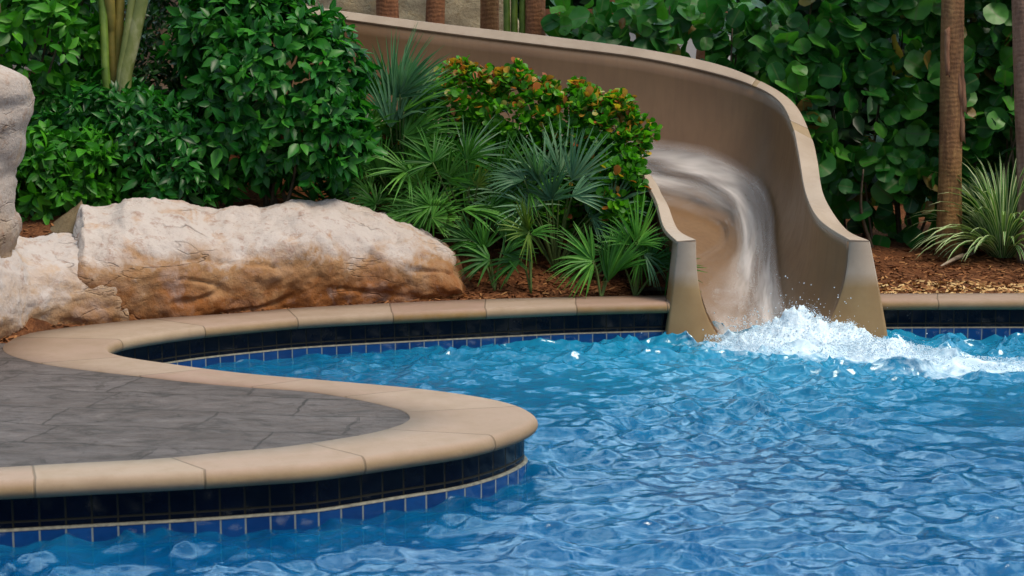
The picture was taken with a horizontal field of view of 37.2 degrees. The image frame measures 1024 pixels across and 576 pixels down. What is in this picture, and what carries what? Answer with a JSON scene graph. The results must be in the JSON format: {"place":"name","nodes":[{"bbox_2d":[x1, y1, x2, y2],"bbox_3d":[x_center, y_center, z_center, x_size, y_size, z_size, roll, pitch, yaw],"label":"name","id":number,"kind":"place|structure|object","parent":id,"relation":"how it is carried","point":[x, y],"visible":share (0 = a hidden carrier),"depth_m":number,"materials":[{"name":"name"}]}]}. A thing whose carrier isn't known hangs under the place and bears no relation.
{"place":"outdoors","nodes":[
{"label":"outdoors","id":0,"kind":"place"},
{"bbox_2d":[0,343,409,466],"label":"stone deck","id":1,"kind":"structure","parent":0,"point":[49,414],"depth_m":7.80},
{"bbox_2d":[0,321,1023,575],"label":"pool water","id":2,"kind":"structure","parent":0,"point":[684,453],"depth_m":7.73,"materials":[{"name":"blue liquid"}]},
{"bbox_2d":[717,305,917,361],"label":"white water","id":3,"kind":"structure","parent":2,"relation":"on","point":[798,320],"depth_m":11.51,"materials":[{"name":"liquid"}]},
{"bbox_2d":[702,274,1023,370],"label":"splash","id":4,"kind":"object","parent":2,"relation":"on","point":[863,340],"visible":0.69,"depth_m":11.33,"materials":[{"name":"white liquid"}]},
{"bbox_2d":[0,138,1023,342],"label":"mulch bed","id":5,"kind":"object","parent":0,"point":[35,324],"visible":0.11,"depth_m":12.99,"materials":[{"name":"brown wood"}]},
{"bbox_2d":[0,65,34,257],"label":"boulder","id":6,"kind":"object","parent":5,"relation":"on","point":[17,98],"visible":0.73,"depth_m":10.22,"materials":[{"name":"stone"}]},
{"bbox_2d":[0,0,124,137],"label":"leafy shrub","id":7,"kind":"object","parent":5,"relation":"on","point":[74,32],"visible":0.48,"depth_m":12.26,"materials":[{"name":"green plant"}]},
{"bbox_2d":[0,232,129,338],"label":"boulder","id":8,"kind":"object","parent":5,"relation":"on","point":[39,279],"visible":0.73,"depth_m":10.70,"materials":[{"name":"stone"}]},
{"bbox_2d":[48,200,82,234],"bbox_3d":[-3.369,-0.179,11.785,0.510,1.014,0.518,0,8,0],"label":"boulder","id":9,"kind":"object","parent":5,"relation":"on","point":[64,223],"visible":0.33,"depth_m":11.61,"materials":[{"name":"brown stone"}]},
{"bbox_2d":[15,116,137,224],"bbox_3d":[-3.516,-0.847,12.012,1.160,1.018,0.999,0,8,0],"label":"leafy shrub","id":10,"kind":"object","parent":5,"relation":"on","point":[67,179],"visible":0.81,"depth_m":11.77,"materials":[{"name":"green plant"}]},
{"bbox_2d":[3,0,169,71],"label":"dark hedge","id":11,"kind":"object","parent":5,"relation":"on","point":[36,55],"depth_m":15.01,"materials":[{"name":"green plant"}]},
{"bbox_2d":[98,0,148,167],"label":"clumping palm","id":12,"kind":"object","parent":5,"relation":"on","point":[119,41],"visible":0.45,"depth_m":12.29,"materials":[{"name":"green plant"}]},
{"bbox_2d":[28,67,229,207],"bbox_3d":[-3.139,-1.126,12.406,1.818,1.338,1.192,4,9,25],"label":"leafy shrub","id":13,"kind":"object","parent":5,"relation":"on","point":[144,118],"visible":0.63,"depth_m":12.06,"materials":[{"name":"green plant"}]},
{"bbox_2d":[78,0,310,140],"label":"leafy shrub","id":14,"kind":"object","parent":5,"relation":"on","point":[156,72],"visible":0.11,"depth_m":13.16,"materials":[{"name":"green plant"}]},
{"bbox_2d":[156,0,387,206],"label":"leafy shrub","id":15,"kind":"object","parent":5,"relation":"on","point":[238,72],"visible":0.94,"depth_m":12.11,"materials":[{"name":"green plant"}]},
{"bbox_2d":[73,197,473,320],"bbox_3d":[-1.908,-0.288,12.075,3.290,0.924,1.418,-4,9,-26],"label":"boulder","id":16,"kind":"object","parent":5,"relation":"on","point":[151,258],"visible":0.91,"depth_m":11.54,"materials":[{"name":"stone"}]},
{"bbox_2d":[376,0,398,17],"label":"palm tree","id":17,"kind":"object","parent":5,"relation":"on","point":[387,8],"visible":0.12,"depth_m":16.05,"materials":[{"name":"brown plant"}]},
{"bbox_2d":[276,23,508,235],"bbox_3d":[-0.985,-1.269,12.707,2.197,1.896,0.867,0,8,0],"label":"saw palmetto","id":18,"kind":"object","parent":5,"relation":"on","point":[407,88],"visible":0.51,"depth_m":12.60,"materials":[{"name":"green plant"}]},
{"bbox_2d":[425,0,444,23],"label":"palm tree","id":19,"kind":"object","parent":5,"relation":"on","point":[435,11],"visible":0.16,"depth_m":15.97,"materials":[{"name":"brown plant"}]},
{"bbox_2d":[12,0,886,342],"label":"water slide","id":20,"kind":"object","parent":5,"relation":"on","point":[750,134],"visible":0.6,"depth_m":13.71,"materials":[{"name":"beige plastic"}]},
{"bbox_2d":[653,156,771,337],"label":"flowing water","id":21,"kind":"structure","parent":20,"relation":"on","point":[700,167],"depth_m":13.83,"materials":[{"name":"white liquid"}]},
{"bbox_2d":[363,115,569,253],"bbox_3d":[-0.371,-0.835,12.566,1.722,1.194,0.751,0,8,0],"label":"saw palmetto","id":22,"kind":"object","parent":5,"relation":"on","point":[425,203],"visible":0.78,"depth_m":12.47,"materials":[{"name":"green plant"}]},
{"bbox_2d":[436,205,538,290],"bbox_3d":[-0.197,-0.324,12.332,0.849,0.692,0.464,0,8,0],"label":"saw palmetto","id":23,"kind":"object","parent":5,"relation":"on","point":[464,235],"visible":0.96,"depth_m":12.33,"materials":[{"name":"green plant"}]},
{"bbox_2d":[480,0,498,29],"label":"palm tree","id":24,"kind":"object","parent":5,"relation":"on","point":[489,14],"visible":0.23,"depth_m":16.17,"materials":[{"name":"brown plant"}]},
{"bbox_2d":[356,55,662,242],"bbox_3d":[-0.058,-1.145,12.849,2.681,1.639,0.805,2,8,17],"label":"coco plum shrub","id":25,"kind":"object","parent":5,"relation":"on","point":[598,110],"visible":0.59,"depth_m":12.61,"materials":[{"name":"green plant"}]},
{"bbox_2d":[503,0,524,32],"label":"green cane plant","id":26,"kind":"object","parent":5,"relation":"on","point":[514,15],"visible":0.24,"depth_m":15.74,"materials":[{"name":"green plant"}]},
{"bbox_2d":[487,195,562,293],"bbox_3d":[0.077,-0.343,12.120,0.638,0.812,0.294,1,8,8],"label":"saw palmetto","id":27,"kind":"object","parent":5,"relation":"on","point":[525,217],"visible":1,"depth_m":12.15,"materials":[{"name":"green plant"}]},
{"bbox_2d":[525,0,545,35],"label":"palm tree","id":28,"kind":"object","parent":5,"relation":"on","point":[534,12],"visible":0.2,"depth_m":15.68,"materials":[{"name":"brown plant"}]},
{"bbox_2d":[456,114,655,271],"bbox_3d":[0.374,-0.770,12.528,1.676,1.320,0.904,0,8,0],"label":"saw palmetto","id":29,"kind":"object","parent":5,"relation":"on","point":[573,167],"visible":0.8,"depth_m":12.39,"materials":[{"name":"green plant"}]},
{"bbox_2d":[545,221,649,297],"bbox_3d":[0.670,-0.212,12.061,0.839,0.637,0.382,-1,8,-5],"label":"saw palmetto","id":30,"kind":"object","parent":5,"relation":"on","point":[621,259],"visible":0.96,"depth_m":12.04,"materials":[{"name":"green plant"}]},
{"bbox_2d":[593,188,706,295],"bbox_3d":[1.061,-0.344,12.143,1.003,0.921,0.517,0,8,0],"label":"saw palmetto","id":31,"kind":"object","parent":5,"relation":"on","point":[651,256],"visible":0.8,"depth_m":12.09,"materials":[{"name":"green plant"}]},
{"bbox_2d":[540,0,778,85],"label":"sea grape hedge","id":32,"kind":"object","parent":5,"relation":"on","point":[668,26],"visible":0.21,"depth_m":15.06,"materials":[{"name":"green plant"}]},
{"bbox_2d":[696,13,711,60],"bbox_3d":[2.409,-6.147,16.133,3.376,10.580,3.574,0,8,0],"label":"palm tree","id":33,"kind":"object","parent":5,"relation":"on","point":[700,54],"depth_m":16.52,"materials":[{"name":"brown plant"}]},
{"bbox_2d":[748,0,1015,249],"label":"sea grape hedge","id":34,"kind":"object","parent":5,"relation":"on","point":[842,44],"visible":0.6,"depth_m":14.30,"materials":[{"name":"green plant"}]},
{"bbox_2d":[934,0,966,257],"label":"palm tree","id":35,"kind":"object","parent":5,"relation":"on","point":[953,106],"visible":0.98,"depth_m":13.89,"materials":[{"name":"brown plant"}]},
{"bbox_2d":[940,252,976,266],"bbox_3d":[4.085,-0.278,13.863,0.044,0.063,1.045,5,9,33],"label":"fallen stick","id":36,"kind":"object","parent":5,"relation":"on","point":[959,256],"visible":0.92,"depth_m":13.76,"materials":[{"name":"brown wood"}]},
{"bbox_2d":[908,152,1023,261],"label":"spider plant","id":37,"kind":"object","parent":5,"relation":"on","point":[997,235],"visible":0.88,"depth_m":13.85,"materials":[{"name":"green plant"}]},
{"bbox_2d":[1011,0,1023,263],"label":"palm tree","id":38,"kind":"object","parent":5,"relation":"on","point":[1018,34],"visible":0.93,"depth_m":13.54,"materials":[{"name":"brown plant"}]},
{"bbox_2d":[639,287,667,290],"bbox_3d":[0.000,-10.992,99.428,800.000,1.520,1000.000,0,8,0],"label":"ground","id":39,"kind":"structure","parent":0,"point":[652,288],"depth_m":13.40,"materials":[{"name":"soil"}]},
{"bbox_2d":[305,0,518,32],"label":"stone wall","id":40,"kind":"structure","parent":39,"relation":"on","point":[465,13],"depth_m":16.93,"materials":[{"name":"beige stone"}]},
{"bbox_2d":[545,9,730,59],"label":"garden wall","id":41,"kind":"structure","parent":39,"relation":"on","point":[690,49],"depth_m":17.38,"materials":[{"name":"stone"}]},
{"bbox_2d":[518,0,1015,205],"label":"treeline","id":42,"kind":"object","parent":39,"relation":"on","point":[863,120],"visible":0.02,"depth_m":18.23,"materials":[{"name":"green plant"}]},
{"label":"pool floor","id":43,"kind":"structure","parent":0,"visible":0},
{"bbox_2d":[0,310,1023,546],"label":"pool wall","id":44,"kind":"structure","parent":43,"relation":"on","point":[234,511],"depth_m":7.29,"materials":[{"name":"blue tile"}]},
{"bbox_2d":[0,293,1023,499],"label":"pool coping","id":45,"kind":"object","parent":44,"relation":"on","point":[439,427],"visible":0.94,"depth_m":8.34,"materials":[{"name":"stone"}]}
]}

